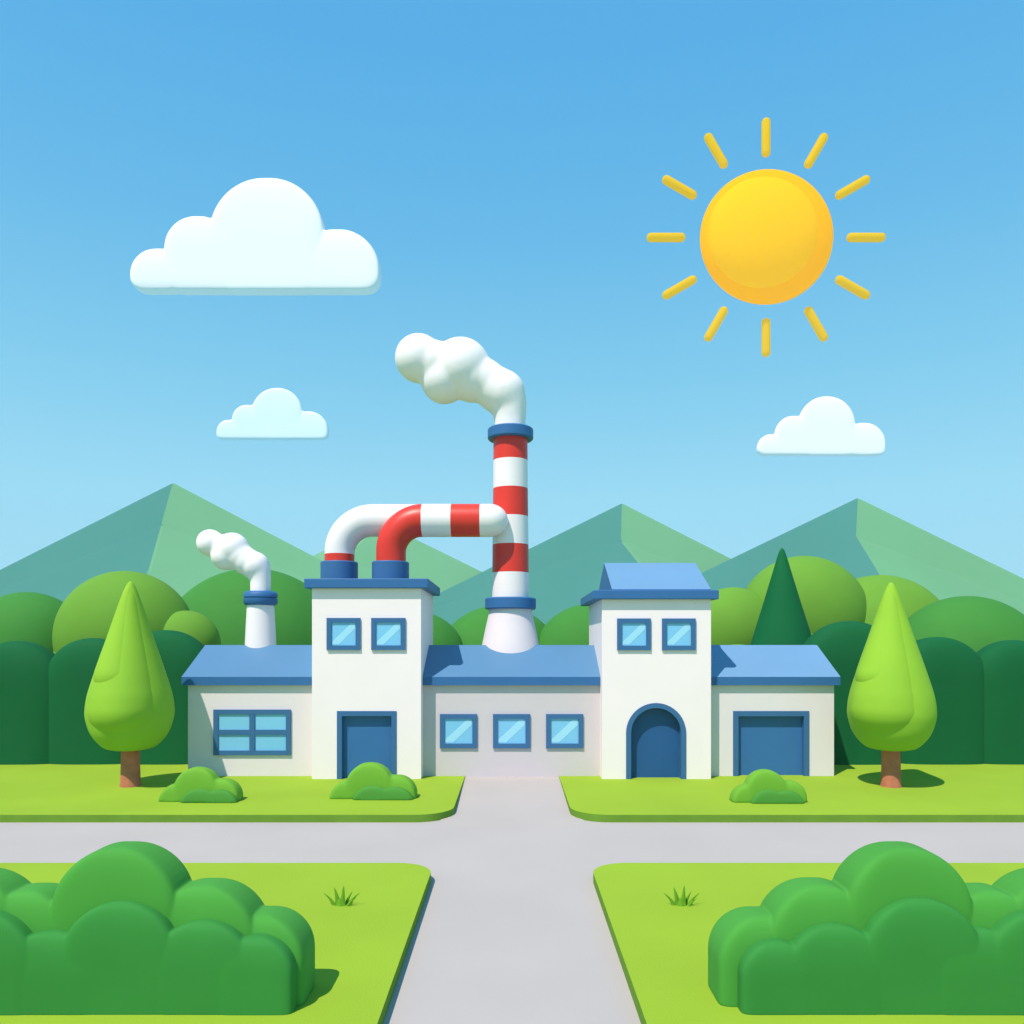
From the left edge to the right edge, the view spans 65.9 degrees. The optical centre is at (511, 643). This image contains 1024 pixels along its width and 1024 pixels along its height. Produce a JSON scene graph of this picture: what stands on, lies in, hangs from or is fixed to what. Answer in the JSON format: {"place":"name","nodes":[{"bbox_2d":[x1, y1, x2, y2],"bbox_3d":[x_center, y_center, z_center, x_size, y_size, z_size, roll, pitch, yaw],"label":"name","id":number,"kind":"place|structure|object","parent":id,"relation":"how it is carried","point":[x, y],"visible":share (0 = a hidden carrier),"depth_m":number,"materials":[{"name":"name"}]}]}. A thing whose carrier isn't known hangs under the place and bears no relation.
{"place":"outdoors","nodes":[
{"label":"outdoors","id":0,"kind":"place"},
{"bbox_2d":[0,483,321,601],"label":"mountain","id":1,"kind":"structure","parent":0,"point":[156,534],"depth_m":289.70,"materials":[{"name":"teal rock"},{"name":"green grass"}]},
{"bbox_2d":[0,863,430,1023],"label":"lawn","id":2,"kind":"structure","parent":0,"point":[363,942],"depth_m":12.70,"materials":[{"name":"green plant"}]},
{"bbox_2d":[0,841,314,1015],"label":"bush","id":3,"kind":"object","parent":2,"relation":"on","point":[132,928],"visible":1,"depth_m":9.63,"materials":[{"name":"green plant"}]},
{"bbox_2d":[324,886,358,906],"bbox_3d":[-2.937,4.347,13.620,0.650,0.358,0.127,0,0,0],"label":"grass tuft","id":4,"kind":"object","parent":2,"relation":"on","point":[339,902],"visible":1,"depth_m":13.62,"materials":[{"name":"green plant"}]},
{"bbox_2d":[0,776,464,821],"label":"lawn","id":5,"kind":"structure","parent":0,"point":[109,799],"depth_m":22.30,"materials":[{"name":"green plant"}]},
{"bbox_2d":[84,581,174,787],"bbox_3d":[-12.102,1.292,24.956,2.584,6.549,2.791,0,0,0],"label":"tree","id":6,"kind":"object","parent":5,"relation":"on","point":[129,711],"visible":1,"depth_m":24.24,"materials":[{"name":"green plant"}]},
{"bbox_2d":[159,767,242,802],"bbox_3d":[-8.960,4.048,22.706,2.305,0.976,0.728,0,0,0],"label":"bush","id":7,"kind":"object","parent":5,"relation":"on","point":[199,785],"visible":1,"depth_m":22.51,"materials":[{"name":"green plant"}]},
{"bbox_2d":[329,762,416,799],"bbox_3d":[-4.061,4.015,23.136,2.528,1.042,0.795,0,0,0],"label":"bush","id":8,"kind":"object","parent":5,"relation":"on","point":[370,781],"visible":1,"depth_m":22.91,"materials":[{"name":"green plant"}]},
{"bbox_2d":[130,178,380,295],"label":"cloud","id":9,"kind":"structure","parent":0,"point":[264,237],"depth_m":635.97,"materials":[{"name":"white"}]},
{"bbox_2d":[217,388,328,440],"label":"cloud","id":10,"kind":"structure","parent":0,"point":[275,414],"depth_m":658.14,"materials":[{"name":"white"}]},
{"bbox_2d":[314,537,480,591],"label":"mountain","id":11,"kind":"structure","parent":0,"point":[442,571],"depth_m":322.25,"materials":[{"name":"green"}]},
{"bbox_2d":[0,820,1023,1023],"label":"road","id":12,"kind":"structure","parent":0,"point":[511,927],"depth_m":17.25,"materials":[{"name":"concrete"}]},
{"bbox_2d":[439,777,584,825],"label":"path","id":13,"kind":"structure","parent":0,"point":[511,801],"depth_m":22.84,"materials":[{"name":"concrete"}]},
{"bbox_2d":[0,764,1023,775],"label":"lawn","id":14,"kind":"structure","parent":0,"point":[839,770],"depth_m":28.09,"materials":[{"name":"green plant"}]},
{"bbox_2d":[0,641,54,764],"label":"shrub","id":15,"kind":"object","parent":14,"relation":"on","point":[24,706],"visible":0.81,"depth_m":29.46,"materials":[{"name":"green plant"}]},
{"bbox_2d":[0,592,62,651],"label":"round tree","id":16,"kind":"object","parent":14,"relation":"on","point":[28,616],"visible":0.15,"depth_m":33.99,"materials":[{"name":"green plant"}]},
{"bbox_2d":[48,638,120,764],"bbox_3d":[-15.971,2.163,30.185,3.515,4.746,1.476,0,0,0],"label":"shrub","id":17,"kind":"object","parent":14,"relation":"on","point":[72,667],"visible":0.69,"depth_m":29.48,"materials":[{"name":"green plant"}]},
{"bbox_2d":[52,571,220,653],"bbox_3d":[-15.925,0.723,34.000,7.232,7.686,4.798,0,0,0],"label":"round tree","id":18,"kind":"object","parent":14,"relation":"on","point":[87,608],"visible":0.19,"depth_m":32.53,"materials":[{"name":"green plant"}]},
{"bbox_2d":[140,630,203,764],"bbox_3d":[-13.220,2.010,30.185,3.592,5.052,1.508,0,0,0],"label":"shrub","id":19,"kind":"object","parent":14,"relation":"on","point":[179,652],"visible":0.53,"depth_m":29.47,"materials":[{"name":"green plant"}]},
{"bbox_2d":[182,570,311,644],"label":"round tree","id":20,"kind":"object","parent":14,"relation":"on","point":[217,600],"visible":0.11,"depth_m":40.20,"materials":[{"name":"green plant"}]},
{"bbox_2d":[433,615,462,644],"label":"round tree","id":21,"kind":"object","parent":14,"relation":"on","point":[445,632],"visible":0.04,"depth_m":40.93,"materials":[{"name":"green plant"}]},
{"bbox_2d":[451,607,544,644],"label":"round tree","id":22,"kind":"object","parent":14,"relation":"on","point":[469,627],"visible":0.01,"depth_m":42.28,"materials":[{"name":"green plant"}]},
{"bbox_2d":[181,423,839,778],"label":"factory","id":23,"kind":"structure","parent":14,"relation":"on","point":[649,680],"depth_m":26.93,"materials":[{"name":"white paint"}]},
{"bbox_2d":[196,530,270,590],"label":"smoke plume","id":24,"kind":"object","parent":23,"relation":"on","point":[234,551],"visible":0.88,"depth_m":28.79,"materials":[{"name":"white"}]},
{"bbox_2d":[213,710,290,754],"bbox_3d":[-8.846,3.025,26.905,2.625,1.551,0.090,0,0,0],"label":"window","id":25,"kind":"structure","parent":23,"relation":"in","point":[235,732],"depth_m":26.91,"materials":[{"name":"blue glass"}]},
{"bbox_2d":[327,618,359,649],"bbox_3d":[-5.608,-0.317,26.305,1.117,1.067,0.090,0,0,0],"label":"window","id":26,"kind":"structure","parent":23,"relation":"in","point":[342,633],"depth_m":26.28,"materials":[{"name":"blue glass"}]},
{"bbox_2d":[337,711,395,778],"bbox_3d":[-4.841,3.483,26.430,1.981,2.465,0.260,0,0,0],"label":"door","id":27,"kind":"structure","parent":23,"relation":"in","point":[362,736],"depth_m":26.50,"materials":[{"name":"blue paint"}]},
{"bbox_2d":[371,618,404,649],"bbox_3d":[-4.116,-0.317,26.305,1.133,1.067,0.090,0,0,0],"label":"window","id":28,"kind":"structure","parent":23,"relation":"in","point":[386,633],"depth_m":26.30,"materials":[{"name":"blue glass"}]},
{"bbox_2d":[440,714,476,747],"bbox_3d":[-1.824,2.983,26.905,1.261,1.159,0.090,0,0,0],"label":"window","id":29,"kind":"structure","parent":23,"relation":"in","point":[456,730],"depth_m":26.91,"materials":[{"name":"blue glass"}]},
{"bbox_2d":[395,333,525,424],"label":"smoke plume","id":30,"kind":"object","parent":23,"relation":"on","point":[454,369],"visible":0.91,"depth_m":28.68,"materials":[{"name":"white"}]},
{"bbox_2d":[493,714,529,747],"bbox_3d":[-0.017,2.983,26.905,1.261,1.159,0.090,0,0,0],"label":"window","id":31,"kind":"structure","parent":23,"relation":"in","point":[509,730],"depth_m":26.91,"materials":[{"name":"blue glass"}]},
{"bbox_2d":[546,714,582,747],"bbox_3d":[1.790,2.983,26.905,1.261,1.159,0.090,0,0,0],"label":"window","id":32,"kind":"structure","parent":23,"relation":"in","point":[562,730],"depth_m":26.91,"materials":[{"name":"blue glass"}]},
{"bbox_2d":[617,618,650,649],"bbox_3d":[4.058,-0.305,26.305,1.117,1.057,0.090,0,0,0],"label":"window","id":33,"kind":"structure","parent":23,"relation":"in","point":[632,633],"depth_m":26.30,"materials":[{"name":"blue glass"}]},
{"bbox_2d":[626,703,685,778],"bbox_3d":[4.799,3.350,26.495,1.998,2.732,0.390,0,0,0],"label":"arched door","id":34,"kind":"structure","parent":23,"relation":"in","point":[655,732],"depth_m":26.63,"materials":[{"name":"blue paint"}]},
{"bbox_2d":[662,618,695,649],"bbox_3d":[5.551,-0.305,26.305,1.117,1.057,0.090,0,0,0],"label":"window","id":35,"kind":"structure","parent":23,"relation":"in","point":[677,633],"depth_m":26.30,"materials":[{"name":"blue glass"}]},
{"bbox_2d":[733,711,808,775],"bbox_3d":[8.829,3.509,27.035,2.589,2.414,0.270,0,0,0],"label":"garage door","id":36,"kind":"structure","parent":23,"relation":"in","point":[776,741],"depth_m":27.11,"materials":[{"name":"blue paint"}]},
{"bbox_2d":[539,605,588,644],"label":"round tree","id":37,"kind":"object","parent":14,"relation":"on","point":[569,626],"visible":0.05,"depth_m":41.34,"materials":[{"name":"green plant"}]},
{"bbox_2d":[750,548,810,644],"bbox_3d":[11.791,0.198,34.500,4.280,8.737,4.280,0,0,0],"label":"conifer","id":38,"kind":"object","parent":14,"relation":"on","point":[782,620],"visible":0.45,"depth_m":33.82,"materials":[{"name":"green plant"}]},
{"bbox_2d":[711,556,866,644],"bbox_3d":[13.418,0.068,40.000,9.568,8.996,5.392,0,0,0],"label":"round tree","id":39,"kind":"object","parent":14,"relation":"on","point":[830,592],"visible":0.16,"depth_m":37.91,"materials":[{"name":"green plant"}]},
{"bbox_2d":[804,621,880,764],"bbox_3d":[12.876,1.838,30.185,3.821,5.396,1.605,0,0,0],"label":"shrub","id":40,"kind":"object","parent":14,"relation":"on","point":[841,645],"visible":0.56,"depth_m":29.40,"materials":[{"name":"green plant"}]},
{"bbox_2d":[856,575,938,624],"bbox_3d":[18.962,0.523,40.600,7.717,8.086,6.157,0,0,0],"label":"round tree","id":41,"kind":"object","parent":14,"relation":"on","point":[914,597],"visible":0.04,"depth_m":38.74,"materials":[{"name":"green plant"}]},
{"bbox_2d":[901,637,983,764],"bbox_3d":[16.239,2.144,30.185,3.592,4.784,1.508,0,0,0],"label":"shrub","id":42,"kind":"object","parent":14,"relation":"on","point":[955,669],"visible":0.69,"depth_m":29.46,"materials":[{"name":"green plant"}]},
{"bbox_2d":[908,596,1023,651],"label":"round tree","id":43,"kind":"object","parent":14,"relation":"on","point":[976,623],"visible":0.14,"depth_m":32.55,"materials":[{"name":"green plant"}]},
{"bbox_2d":[976,640,1023,764],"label":"shrub","id":44,"kind":"object","parent":14,"relation":"on","point":[1003,663],"visible":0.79,"depth_m":29.49,"materials":[{"name":"green plant"}]},
{"bbox_2d":[0,0,1023,578],"label":"sky","id":45,"kind":"structure","parent":0,"point":[502,165],"materials":[{"name":"blue"}]},
{"bbox_2d":[433,504,730,624],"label":"mountain","id":46,"kind":"structure","parent":0,"point":[565,569],"depth_m":300.44,"materials":[{"name":"teal green rock"}]},
{"bbox_2d":[647,117,885,356],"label":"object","id":47,"kind":"object","parent":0,"point":[766,236],"visible":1,"depth_m":702.05,"materials":[{"name":"yellow"}]},
{"bbox_2d":[559,776,1023,821],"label":"lawn","id":48,"kind":"structure","parent":0,"point":[865,799],"depth_m":22.72,"materials":[{"name":"green plant"}]},
{"bbox_2d":[729,769,806,803],"bbox_3d":[7.330,4.072,22.570,2.130,0.927,0.676,0,0,0],"label":"bush","id":49,"kind":"object","parent":48,"relation":"on","point":[763,786],"visible":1,"depth_m":22.39,"materials":[{"name":"green plant"}]},
{"bbox_2d":[847,582,936,787],"bbox_3d":[11.940,1.311,24.935,2.656,6.510,2.649,0,0,0],"label":"tree","id":50,"kind":"object","parent":48,"relation":"on","point":[891,709],"visible":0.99,"depth_m":24.16,"materials":[{"name":"green plant"}]},
{"bbox_2d":[593,863,1023,1023],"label":"lawn","id":51,"kind":"structure","parent":0,"point":[660,941],"depth_m":12.70,"materials":[{"name":"green plant"}]},
{"bbox_2d":[664,886,698,906],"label":"grass tuft","id":52,"kind":"object","parent":51,"relation":"on","point":[682,901],"visible":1,"depth_m":13.62,"materials":[{"name":"green plant"}]},
{"bbox_2d":[708,841,1023,1014],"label":"bush","id":53,"kind":"object","parent":51,"relation":"on","point":[891,928],"visible":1,"depth_m":9.63,"materials":[{"name":"green plant"}]},
{"bbox_2d":[756,396,885,455],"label":"cloud","id":54,"kind":"structure","parent":0,"point":[825,426],"depth_m":647.99,"materials":[{"name":"white"}]},
{"bbox_2d":[702,498,1023,613],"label":"mountain","id":55,"kind":"structure","parent":0,"point":[857,538],"depth_m":271.49,"materials":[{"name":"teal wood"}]}
]}

